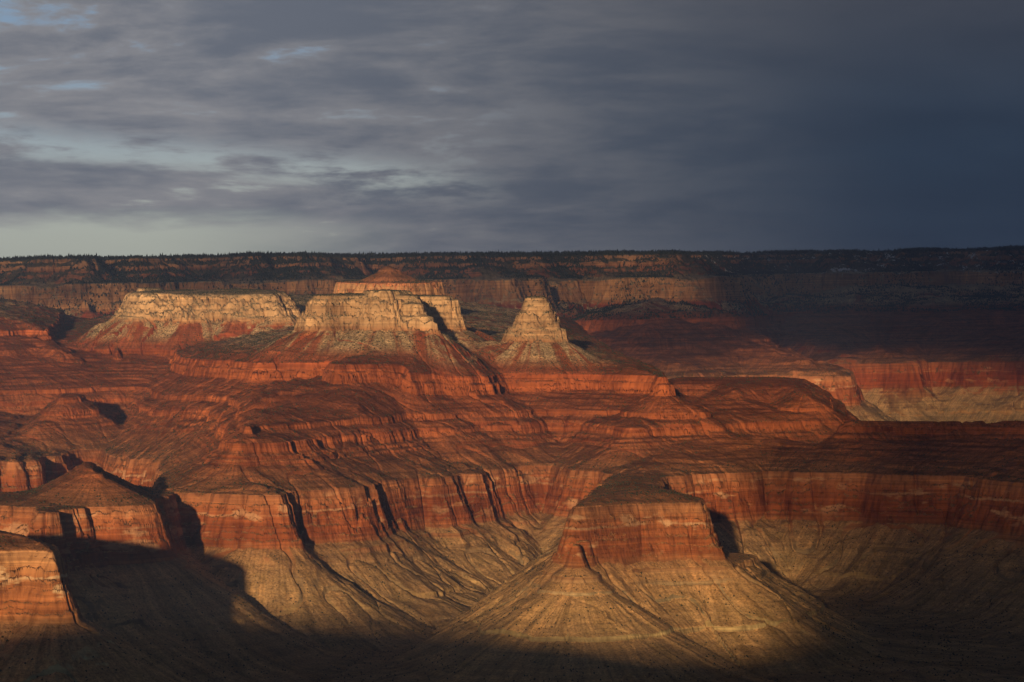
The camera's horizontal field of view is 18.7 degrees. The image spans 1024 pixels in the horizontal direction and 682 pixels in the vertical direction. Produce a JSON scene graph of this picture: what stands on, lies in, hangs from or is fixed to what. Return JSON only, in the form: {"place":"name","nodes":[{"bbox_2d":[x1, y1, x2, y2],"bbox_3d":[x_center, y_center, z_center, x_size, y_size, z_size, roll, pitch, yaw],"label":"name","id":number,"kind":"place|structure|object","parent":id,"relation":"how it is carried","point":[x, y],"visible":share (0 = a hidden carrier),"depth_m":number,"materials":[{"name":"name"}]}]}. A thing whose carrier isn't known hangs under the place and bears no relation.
{"place":"outdoors","nodes":[
{"label":"outdoors","id":0,"kind":"place"},
{"bbox_2d":[19,393,123,466],"bbox_3d":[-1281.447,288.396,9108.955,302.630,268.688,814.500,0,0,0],"label":"red butte","id":1,"kind":"object","parent":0,"point":[60,412],"visible":0.96,"depth_m":8906.43,"materials":[{"name":"red stone"}]},
{"bbox_2d":[0,530,191,681],"bbox_3d":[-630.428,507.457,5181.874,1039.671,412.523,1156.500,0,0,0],"label":"rock block","id":2,"kind":"object","parent":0,"point":[37,598],"visible":0.98,"depth_m":4982.39,"materials":[{"name":"brown stone"}]},
{"bbox_2d":[0,462,328,681],"bbox_3d":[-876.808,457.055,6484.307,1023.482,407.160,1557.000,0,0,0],"label":"cliff spur","id":3,"kind":"structure","parent":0,"point":[134,549],"depth_m":6176.54,"materials":[{"name":"brown stone"}]},
{"bbox_2d":[72,287,301,357],"bbox_3d":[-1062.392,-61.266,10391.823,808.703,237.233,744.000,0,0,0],"label":"mesa","id":4,"kind":"structure","parent":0,"point":[244,312],"depth_m":10191.51,"materials":[{"name":"beige stone"}]},
{"bbox_2d":[121,290,562,509],"bbox_3d":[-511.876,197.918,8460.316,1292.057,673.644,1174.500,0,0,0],"label":"mesa","id":5,"kind":"structure","parent":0,"point":[442,311],"depth_m":8211.45,"materials":[{"name":"beige stone"}]},
{"bbox_2d":[0,294,709,535],"bbox_3d":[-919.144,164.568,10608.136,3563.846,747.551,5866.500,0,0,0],"label":"slope terrain","id":6,"kind":"structure","parent":0,"point":[517,498],"depth_m":8338.17,"materials":[{"name":"red stone"}]},
{"bbox_2d":[333,266,444,295],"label":"hill","id":7,"kind":"structure","parent":0,"point":[389,273],"depth_m":10376.12,"materials":[{"name":"brown stone"}]},
{"bbox_2d":[0,318,832,628],"bbox_3d":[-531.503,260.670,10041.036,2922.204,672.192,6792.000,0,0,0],"label":"ledge terrain","id":8,"kind":"structure","parent":0,"point":[342,526],"depth_m":7540.81,"materials":[{"name":"red stone"}]},
{"bbox_2d":[476,296,608,394],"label":"rock temple","id":9,"kind":"object","parent":8,"relation":"on","point":[540,336],"visible":1,"depth_m":8604.99,"materials":[{"name":"beige stone"}]},
{"bbox_2d":[0,409,1023,649],"bbox_3d":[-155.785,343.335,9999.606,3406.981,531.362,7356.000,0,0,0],"label":"canyon terrain","id":10,"kind":"structure","parent":0,"point":[958,510],"depth_m":7405.13,"materials":[{"name":"brown stone"}]},
{"bbox_2d":[0,249,1023,423],"bbox_3d":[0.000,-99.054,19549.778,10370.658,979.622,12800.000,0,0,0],"label":"plateau land","id":11,"kind":"structure","parent":0,"point":[963,365],"depth_m":15093.91,"materials":[{"name":"brown stone"}]},
{"bbox_2d":[0,248,1023,320],"bbox_3d":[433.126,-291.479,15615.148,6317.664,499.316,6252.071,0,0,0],"label":"woodland vegetation","id":12,"kind":"object","parent":11,"relation":"on","point":[267,274],"visible":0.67,"depth_m":15481.78,"materials":[{"name":"green plant"}]},
{"bbox_2d":[0,245,1023,260],"bbox_3d":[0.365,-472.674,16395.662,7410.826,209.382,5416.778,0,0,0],"label":"forest","id":13,"kind":"object","parent":11,"relation":"on","point":[489,254],"visible":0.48,"depth_m":15834.07,"materials":[{"name":"green plant"}]},
{"bbox_2d":[0,0,1023,257],"label":"sky","id":14,"kind":"structure","parent":0,"point":[134,127],"materials":[{"name":"grey"}]},
{"bbox_2d":[392,472,891,681],"bbox_3d":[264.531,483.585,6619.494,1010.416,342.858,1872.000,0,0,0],"label":"promontory","id":15,"kind":"structure","parent":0,"point":[617,546],"depth_m":6161.87,"materials":[{"name":"brown stone"}]},
{"bbox_2d":[279,585,1023,681],"bbox_3d":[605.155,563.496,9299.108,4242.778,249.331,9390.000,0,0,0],"label":"canyon ground","id":16,"kind":"structure","parent":0,"point":[993,640],"depth_m":6328.88,"materials":[{"name":"brown stone"}]},
{"bbox_2d":[0,267,1023,681],"bbox_3d":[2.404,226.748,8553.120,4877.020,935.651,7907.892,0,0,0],"label":"scrub vegetation","id":17,"kind":"object","parent":16,"relation":"on","point":[306,297],"visible":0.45,"depth_m":7908.35,"materials":[{"name":"green plant"}]},
{"bbox_2d":[573,298,897,420],"bbox_3d":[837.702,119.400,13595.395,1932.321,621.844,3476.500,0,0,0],"label":"cliff spur","id":18,"kind":"structure","parent":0,"point":[724,338],"depth_m":12754.34,"materials":[{"name":"brown stone"}]},
{"bbox_2d":[668,377,859,433],"bbox_3d":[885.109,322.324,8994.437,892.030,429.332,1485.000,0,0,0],"label":"red dome","id":19,"kind":"structure","parent":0,"point":[706,386],"depth_m":8845.30,"materials":[{"name":"red stone"}]},
{"bbox_2d":[821,421,1023,442],"bbox_3d":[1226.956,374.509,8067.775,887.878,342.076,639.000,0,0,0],"label":"red ridge","id":20,"kind":"structure","parent":0,"point":[903,431],"depth_m":7953.31,"materials":[{"name":"red stone"}]}
]}

